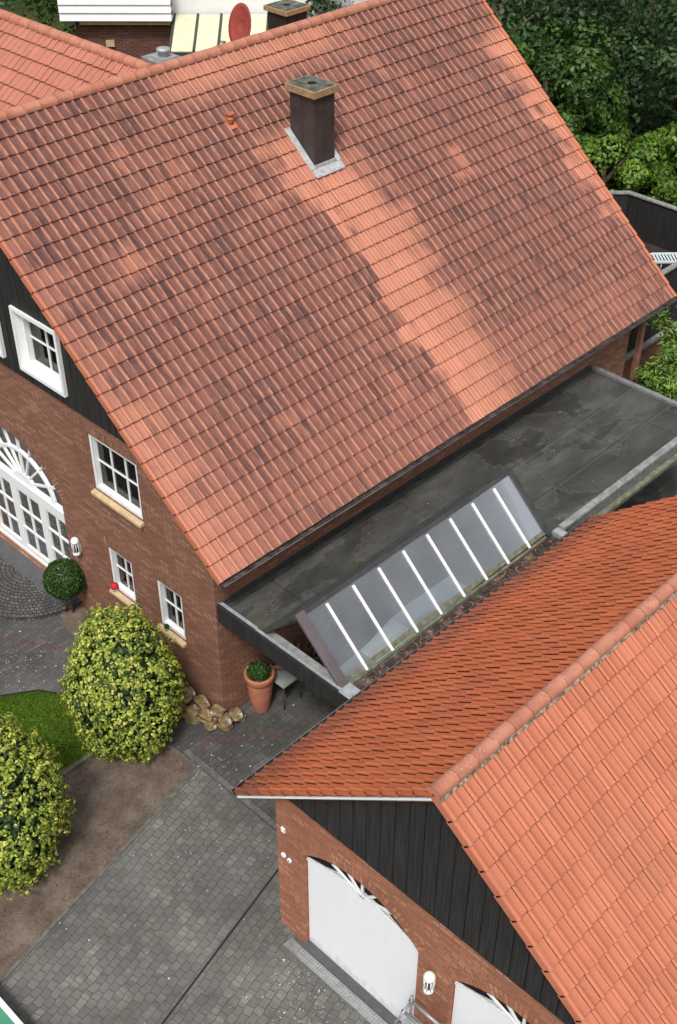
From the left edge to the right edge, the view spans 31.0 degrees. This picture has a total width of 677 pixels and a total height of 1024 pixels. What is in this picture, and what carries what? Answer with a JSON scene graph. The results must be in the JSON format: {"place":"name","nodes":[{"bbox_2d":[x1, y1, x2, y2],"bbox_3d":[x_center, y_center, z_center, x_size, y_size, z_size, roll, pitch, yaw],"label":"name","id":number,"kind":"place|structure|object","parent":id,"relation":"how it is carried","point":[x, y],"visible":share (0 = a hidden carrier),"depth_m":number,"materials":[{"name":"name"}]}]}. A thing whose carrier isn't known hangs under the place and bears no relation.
{"place":"outdoors","nodes":[
{"label":"outdoors","id":0,"kind":"place"},
{"bbox_2d":[0,690,96,783],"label":"lawn","id":1,"kind":"structure","parent":0,"point":[43,729],"depth_m":24.74,"materials":[{"name":"green plant"}]},
{"bbox_2d":[0,693,195,978],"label":"planting bed","id":2,"kind":"object","parent":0,"point":[119,813],"visible":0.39,"depth_m":22.66,"materials":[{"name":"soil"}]},
{"bbox_2d":[0,712,75,901],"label":"variegated shrub","id":3,"kind":"object","parent":2,"relation":"on","point":[29,766],"visible":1,"depth_m":20.64,"materials":[{"name":"green plant"}]},
{"bbox_2d":[57,599,187,765],"bbox_3d":[-4.134,3.221,23.416,2.461,3.686,2.486,31,48,33],"label":"variegated shrub","id":4,"kind":"object","parent":2,"relation":"on","point":[123,673],"visible":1,"depth_m":22.68,"materials":[{"name":"green plant"}]},
{"bbox_2d":[0,615,276,831],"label":"path","id":5,"kind":"structure","parent":0,"point":[46,673],"depth_m":25.70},
{"bbox_2d":[0,557,81,620],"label":"entrance step","id":6,"kind":"object","parent":5,"relation":"on","point":[23,598],"visible":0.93,"depth_m":27.44,"materials":[{"name":"grey stone"}]},
{"bbox_2d":[0,537,77,606],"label":"entrance threshold","id":7,"kind":"object","parent":6,"relation":"on","point":[23,565],"visible":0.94,"depth_m":28.37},
{"bbox_2d":[60,605,198,715],"bbox_3d":[-4.540,3.164,26.129,4.650,0.001,0.730,31,48,33],"label":"wall bed","id":8,"kind":"object","parent":5,"relation":"on","point":[70,619],"visible":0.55,"depth_m":27.14,"materials":[{"name":"soil"}]},
{"bbox_2d":[42,558,85,612],"bbox_3d":[-6.009,1.684,26.866,0.949,1.502,0.954,31,48,33],"label":"boxwood ball","id":9,"kind":"object","parent":8,"relation":"on","point":[63,568],"visible":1,"depth_m":26.43,"materials":[{"name":"green plant"}]},
{"bbox_2d":[0,636,317,744],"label":"fallen petals","id":10,"kind":"object","parent":5,"relation":"on","point":[201,742],"visible":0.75,"depth_m":24.52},
{"bbox_2d":[184,718,199,723],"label":"rubble stone","id":11,"kind":"object","parent":5,"relation":"on","point":[188,721],"visible":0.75,"depth_m":24.69,"materials":[{"name":"brown stone"}]},
{"bbox_2d":[181,707,197,719],"bbox_3d":[-2.998,4.081,24.679,0.375,0.137,0.258,8,40,20],"label":"rubble stone","id":12,"kind":"object","parent":11,"relation":"on","point":[184,715],"visible":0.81,"depth_m":24.62,"materials":[{"name":"brown stone"}]},
{"bbox_2d":[184,704,199,716],"bbox_3d":[-2.932,4.003,24.586,0.324,0.165,0.278,20,36,28],"label":"rubble stone","id":13,"kind":"object","parent":12,"relation":"on","point":[193,710],"visible":1,"depth_m":24.52,"materials":[{"name":"brown stone"}]},
{"bbox_2d":[203,723,216,731],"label":"rubble stone","id":14,"kind":"object","parent":5,"relation":"on","point":[209,728],"visible":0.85,"depth_m":24.48,"materials":[{"name":"beige stone"}]},
{"bbox_2d":[197,717,216,726],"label":"rubble stone","id":15,"kind":"object","parent":14,"relation":"on","point":[213,722],"visible":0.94,"depth_m":24.47,"materials":[{"name":"beige stone"}]},
{"bbox_2d":[198,708,213,721],"bbox_3d":[-2.651,4.075,24.486,0.307,0.157,0.246,19,47,18],"label":"rubble stone","id":16,"kind":"object","parent":15,"relation":"on","point":[205,714],"visible":1,"depth_m":24.42,"materials":[{"name":"beige stone"}]},
{"bbox_2d":[216,721,232,731],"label":"rubble stone","id":17,"kind":"object","parent":5,"relation":"on","point":[224,729],"visible":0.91,"depth_m":24.52,"materials":[{"name":"brown stone"}]},
{"bbox_2d":[217,712,232,728],"bbox_3d":[-2.284,4.195,24.540,0.281,0.176,0.362,-13,35,-13],"label":"rubble stone","id":18,"kind":"object","parent":17,"relation":"on","point":[225,721],"visible":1,"depth_m":24.44,"materials":[{"name":"beige stone"}]},
{"bbox_2d":[210,704,225,718],"bbox_3d":[-2.436,4.023,24.561,0.301,0.162,0.281,17,46,16],"label":"rubble stone","id":19,"kind":"object","parent":18,"relation":"on","point":[217,710],"visible":1,"depth_m":24.49,"materials":[{"name":"beige stone"}]},
{"bbox_2d":[0,757,521,1023],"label":"driveway","id":20,"kind":"structure","parent":0,"point":[139,932],"depth_m":20.83,"materials":[{"name":"grey stone"}]},
{"bbox_2d":[0,997,22,1023],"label":"cold frame","id":21,"kind":"object","parent":20,"relation":"on","point":[8,1015],"visible":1,"depth_m":19.34,"materials":[{"name":"white paint"}]},
{"bbox_2d":[0,769,196,982],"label":"kerb","id":22,"kind":"structure","parent":20,"relation":"on","point":[86,889],"depth_m":21.77,"materials":[{"name":"grey concrete"}]},
{"bbox_2d":[0,642,348,1023],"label":"leaf litter","id":23,"kind":"object","parent":20,"relation":"on","point":[220,852],"visible":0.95,"depth_m":20.56,"materials":[{"name":"brown plant"}]},
{"bbox_2d":[161,869,277,1023],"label":"driveway joint","id":24,"kind":"object","parent":20,"relation":"on","point":[214,954],"depth_m":20.73,"materials":[{"name":"black rubber"}]},
{"bbox_2d":[283,937,387,1023],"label":"drain channel","id":25,"kind":"object","parent":20,"relation":"on","point":[338,987],"visible":1,"depth_m":20.22,"materials":[{"name":"grey metal"}]},
{"bbox_2d":[301,939,400,1023],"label":"door threshold","id":26,"kind":"object","parent":20,"relation":"on","point":[384,1013],"depth_m":20.21,"materials":[{"name":"grey concrete"}]},
{"bbox_2d":[393,995,441,1023],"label":"metal rack","id":27,"kind":"object","parent":20,"relation":"on","point":[410,1018],"visible":1,"depth_m":17.95,"materials":[{"name":"metal"}]},
{"bbox_2d":[0,0,675,831],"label":"ground","id":28,"kind":"structure","parent":0,"point":[68,24],"depth_m":62.01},
{"bbox_2d":[0,0,76,35],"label":"deciduous tree","id":29,"kind":"object","parent":28,"relation":"on","point":[39,5],"visible":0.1,"depth_m":44.73,"materials":[{"name":"green plant"}]},
{"bbox_2d":[60,747,98,775],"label":"lawn kerb","id":30,"kind":"structure","parent":28,"relation":"on","point":[79,762],"depth_m":23.82,"materials":[{"name":"grey concrete"}]},
{"bbox_2d":[57,0,367,61],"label":"neighbour house","id":31,"kind":"structure","parent":28,"relation":"on","point":[138,29],"depth_m":42.34,"materials":[{"name":"white paint"}]},
{"bbox_2d":[183,748,276,829],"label":"kerb","id":32,"kind":"structure","parent":28,"relation":"on","point":[229,786],"depth_m":23.49,"materials":[{"name":"grey concrete"}]},
{"bbox_2d":[305,0,353,17],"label":"deciduous tree","id":33,"kind":"object","parent":28,"relation":"on","point":[324,8],"visible":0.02,"depth_m":42.10,"materials":[{"name":"green plant"}]},
{"bbox_2d":[486,0,641,126],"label":"deciduous tree","id":34,"kind":"object","parent":28,"relation":"on","point":[499,10],"visible":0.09,"depth_m":38.99,"materials":[{"name":"green plant"}]},
{"bbox_2d":[493,0,642,77],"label":"deciduous tree","id":35,"kind":"object","parent":28,"relation":"on","point":[527,16],"visible":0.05,"depth_m":44.26,"materials":[{"name":"green plant"}]},
{"bbox_2d":[510,16,630,168],"bbox_3d":[6.417,-11.913,39.535,5.766,7.626,5.988,31,48,33],"label":"deciduous tree","id":36,"kind":"object","parent":28,"relation":"on","point":[578,68],"visible":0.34,"depth_m":36.81,"materials":[{"name":"green plant"}]},
{"bbox_2d":[492,0,676,190],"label":"undergrowth","id":37,"kind":"object","parent":28,"relation":"on","point":[647,116],"visible":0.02,"depth_m":50.19,"materials":[{"name":"green plant"}]},
{"bbox_2d":[510,0,676,145],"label":"deciduous tree","id":38,"kind":"object","parent":28,"relation":"on","point":[646,9],"visible":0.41,"depth_m":38.34,"materials":[{"name":"green plant"}]},
{"bbox_2d":[571,116,673,196],"bbox_3d":[8.103,-10.030,39.270,4.520,5.008,4.807,31,48,33],"label":"deciduous tree","id":39,"kind":"object","parent":28,"relation":"on","point":[636,171],"visible":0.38,"depth_m":37.56,"materials":[{"name":"green plant"}]},
{"bbox_2d":[588,0,676,204],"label":"deciduous tree","id":40,"kind":"object","parent":28,"relation":"on","point":[668,60],"visible":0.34,"depth_m":37.58,"materials":[{"name":"green plant"}]},
{"bbox_2d":[607,4,676,120],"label":"deciduous tree","id":41,"kind":"object","parent":28,"relation":"on","point":[668,117],"visible":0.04,"depth_m":49.28,"materials":[{"name":"green plant"}]},
{"bbox_2d":[609,191,676,384],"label":"roof terrace","id":42,"kind":"structure","parent":28,"relation":"on","point":[653,222],"depth_m":36.21,"materials":[{"name":"brick"}]},
{"bbox_2d":[650,252,676,269],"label":"sun lounger","id":43,"kind":"object","parent":42,"relation":"on","point":[657,259],"visible":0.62,"depth_m":35.61,"materials":[{"name":"plastic"}]},
{"bbox_2d":[623,121,676,205],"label":"deciduous tree","id":44,"kind":"object","parent":28,"relation":"on","point":[668,135],"visible":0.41,"depth_m":37.54,"materials":[{"name":"green plant"}]},
{"bbox_2d":[644,37,676,120],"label":"deciduous tree","id":45,"kind":"object","parent":28,"relation":"on","point":[674,104],"visible":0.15,"depth_m":43.35,"materials":[{"name":"green plant"}]},
{"bbox_2d":[0,0,676,712],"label":"brick house","id":46,"kind":"structure","parent":0,"point":[292,280],"depth_m":25.22,"materials":[{"name":"red brick"}]},
{"bbox_2d":[0,324,6,357],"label":"window","id":47,"kind":"structure","parent":46,"relation":"in","point":[2,347],"depth_m":24.31,"materials":[{"name":"white paint"}]},
{"bbox_2d":[8,305,67,397],"bbox_3d":[-5.653,-3.125,23.359,1.500,1.410,0.310,31,48,33],"label":"window","id":48,"kind":"structure","parent":46,"relation":"in","point":[38,348],"depth_m":23.58,"materials":[{"name":"white paint"}]},
{"bbox_2d":[0,427,75,581],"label":"door","id":49,"kind":"structure","parent":46,"relation":"in","point":[31,509],"depth_m":27.36,"materials":[{"name":"white paint"}]},
{"bbox_2d":[70,537,81,555],"bbox_3d":[-5.612,0.722,26.042,0.192,0.466,0.200,31,48,33],"label":"wall lantern","id":50,"kind":"object","parent":46,"relation":"attached to","point":[76,546],"depth_m":26.02,"materials":[{"name":"white paint"}]},
{"bbox_2d":[110,582,118,591],"bbox_3d":[-4.731,1.589,25.761,0.182,0.230,0.182,31,48,33],"label":"red flower pot","id":51,"kind":"object","parent":46,"relation":"on","point":[114,587],"visible":1,"depth_m":25.69,"materials":[{"name":"ceramic"}]},
{"bbox_2d":[88,434,143,530],"bbox_3d":[-4.288,-0.621,23.603,1.570,1.554,0.280,31,48,33],"label":"window","id":52,"kind":"structure","parent":46,"relation":"in","point":[115,475],"depth_m":23.77,"materials":[{"name":"white paint"}]},
{"bbox_2d":[109,547,137,609],"bbox_3d":[-4.467,1.369,25.384,0.840,1.344,0.280,31,48,33],"label":"window","id":53,"kind":"structure","parent":46,"relation":"in","point":[121,568],"depth_m":25.56,"materials":[{"name":"white paint"}]},
{"bbox_2d":[164,624,168,631],"bbox_3d":[-3.500,2.355,24.834,0.111,0.175,0.110,31,48,33],"label":"plant pot","id":54,"kind":"object","parent":46,"relation":"on","point":[166,627],"visible":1,"depth_m":24.79,"materials":[{"name":"green plant"}]},
{"bbox_2d":[157,580,186,650],"bbox_3d":[-3.325,2.027,24.484,0.830,1.424,0.280,31,48,33],"label":"window","id":55,"kind":"structure","parent":46,"relation":"in","point":[170,602],"depth_m":24.65,"materials":[{"name":"white paint"}]},
{"bbox_2d":[220,3,250,43],"bbox_3d":[-2.448,-11.466,30.258,0.757,2.148,0.782,9,39,11],"label":"satellite dish","id":56,"kind":"object","parent":46,"relation":"attached to","point":[239,26],"visible":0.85,"depth_m":30.01,"materials":[{"name":"red paint"}]},
{"bbox_2d":[231,495,676,1023],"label":"brick garage","id":57,"kind":"structure","parent":0,"point":[479,805],"depth_m":16.98,"materials":[{"name":"orange tile"}]},
{"bbox_2d":[307,856,417,1021],"bbox_3d":[0.377,6.674,19.277,2.420,2.940,0.070,31,48,33],"label":"garage door","id":58,"kind":"structure","parent":57,"relation":"in","point":[359,934],"depth_m":19.31,"materials":[{"name":"white paint"}]},
{"bbox_2d":[423,970,435,994],"bbox_3d":[1.334,6.902,17.916,0.192,0.466,0.200,31,48,33],"label":"wall lantern","id":59,"kind":"object","parent":57,"relation":"attached to","point":[429,978],"depth_m":17.82,"materials":[{"name":"white paint"}]},
{"bbox_2d":[451,981,529,1023],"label":"garage door","id":60,"kind":"structure","parent":57,"relation":"in","point":[472,1005],"depth_m":17.55,"materials":[{"name":"white paint"}]},
{"bbox_2d":[231,465,676,810],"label":"courtyard paving","id":61,"kind":"structure","parent":0,"point":[280,722],"depth_m":26.59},
{"bbox_2d":[244,663,274,713],"bbox_3d":[-1.588,3.617,24.749,0.627,1.040,0.627,31,48,33],"label":"clay pot","id":62,"kind":"object","parent":61,"relation":"on","point":[260,694],"visible":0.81,"depth_m":24.49,"materials":[{"name":"ceramic"}]},
{"bbox_2d":[246,659,271,681],"bbox_3d":[-1.580,3.165,24.396,0.520,0.401,0.513,31,48,33],"label":"potted shrub","id":63,"kind":"object","parent":62,"relation":"in","point":[258,670],"visible":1,"depth_m":24.28,"materials":[{"name":"green plant"}]},
{"bbox_2d":[274,664,300,709],"bbox_3d":[-1.132,3.577,25.076,0.580,0.700,0.520,31,48,33],"label":"garden table","id":64,"kind":"object","parent":61,"relation":"on","point":[284,678],"visible":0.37,"depth_m":24.78,"materials":[{"name":"metal"}]},
{"bbox_2d":[273,611,358,696],"bbox_3d":[-0.514,2.893,25.590,0.604,1.466,2.557,31,48,33],"label":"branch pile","id":65,"kind":"object","parent":61,"relation":"on","point":[333,636],"visible":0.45,"depth_m":25.73,"materials":[{"name":"brown wood"}]},
{"bbox_2d":[339,576,479,683],"bbox_3d":[1.766,2.828,25.387,1.786,1.500,4.300,31,48,33],"label":"parked car","id":66,"kind":"object","parent":61,"relation":"on","point":[418,610],"visible":0.2,"depth_m":25.02,"materials":[{"name":"paint"}]},
{"bbox_2d":[217,365,676,707],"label":"carport","id":67,"kind":"object","parent":61,"relation":"on","point":[626,465],"visible":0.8,"depth_m":25.39,"materials":[{"name":"grey concrete"}]},
{"bbox_2d":[240,378,658,624],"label":"roof litter","id":68,"kind":"object","parent":67,"relation":"on","point":[458,488],"visible":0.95,"depth_m":26.34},
{"bbox_2d":[358,541,553,687],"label":"gutter litter","id":69,"kind":"object","parent":67,"relation":"on","point":[499,578],"visible":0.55,"depth_m":22.92,"materials":[{"name":"brown plant"}]},
{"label":"rubble stone","id":70,"kind":"object","parent":61,"relation":"on","visible":0},
{"bbox_2d":[228,707,242,721],"bbox_3d":[-2.071,4.100,24.660,0.262,0.154,0.334,-21,41,-18],"label":"rubble stone","id":71,"kind":"object","parent":70,"relation":"on","point":[236,714],"visible":1,"depth_m":24.58,"materials":[{"name":"beige stone"}]},
{"bbox_2d":[634,344,676,400],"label":"leafy shrub","id":72,"kind":"object","parent":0,"point":[657,381],"visible":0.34,"depth_m":31.28,"materials":[{"name":"green plant"}]},
{"bbox_2d":[646,306,676,377],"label":"leafy shrub","id":73,"kind":"object","parent":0,"point":[671,339],"visible":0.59,"depth_m":32.27,"materials":[{"name":"green plant"}]},
{"bbox_2d":[656,374,676,393],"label":"leafy shrub","id":74,"kind":"object","parent":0,"point":[661,392],"visible":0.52,"depth_m":31.14,"materials":[{"name":"green plant"}]},
{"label":"rubble stone","id":75,"kind":"object","parent":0,"visible":0},
{"bbox_2d":[187,686,195,698],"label":"rubble stone","id":76,"kind":"object","parent":75,"relation":"on","point":[190,688],"visible":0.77,"depth_m":24.91,"materials":[{"name":"brown stone"}]},
{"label":"rubble stone","id":77,"kind":"object","parent":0,"visible":0},
{"bbox_2d":[181,687,193,702],"bbox_3d":[-3.092,3.711,24.750,0.331,0.123,0.314,22,49,22],"label":"rubble stone","id":78,"kind":"object","parent":77,"relation":"on","point":[188,696],"visible":0.61,"depth_m":24.68,"materials":[{"name":"brown stone"}]},
{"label":"rubble stone","id":79,"kind":"object","parent":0,"visible":0},
{"bbox_2d":[194,695,209,708],"bbox_3d":[-2.770,3.865,24.759,0.254,0.150,0.400,-18,39,-31],"label":"rubble stone","id":80,"kind":"object","parent":79,"relation":"on","point":[201,701],"visible":1,"depth_m":24.69,"materials":[{"name":"brown stone"}]}
]}

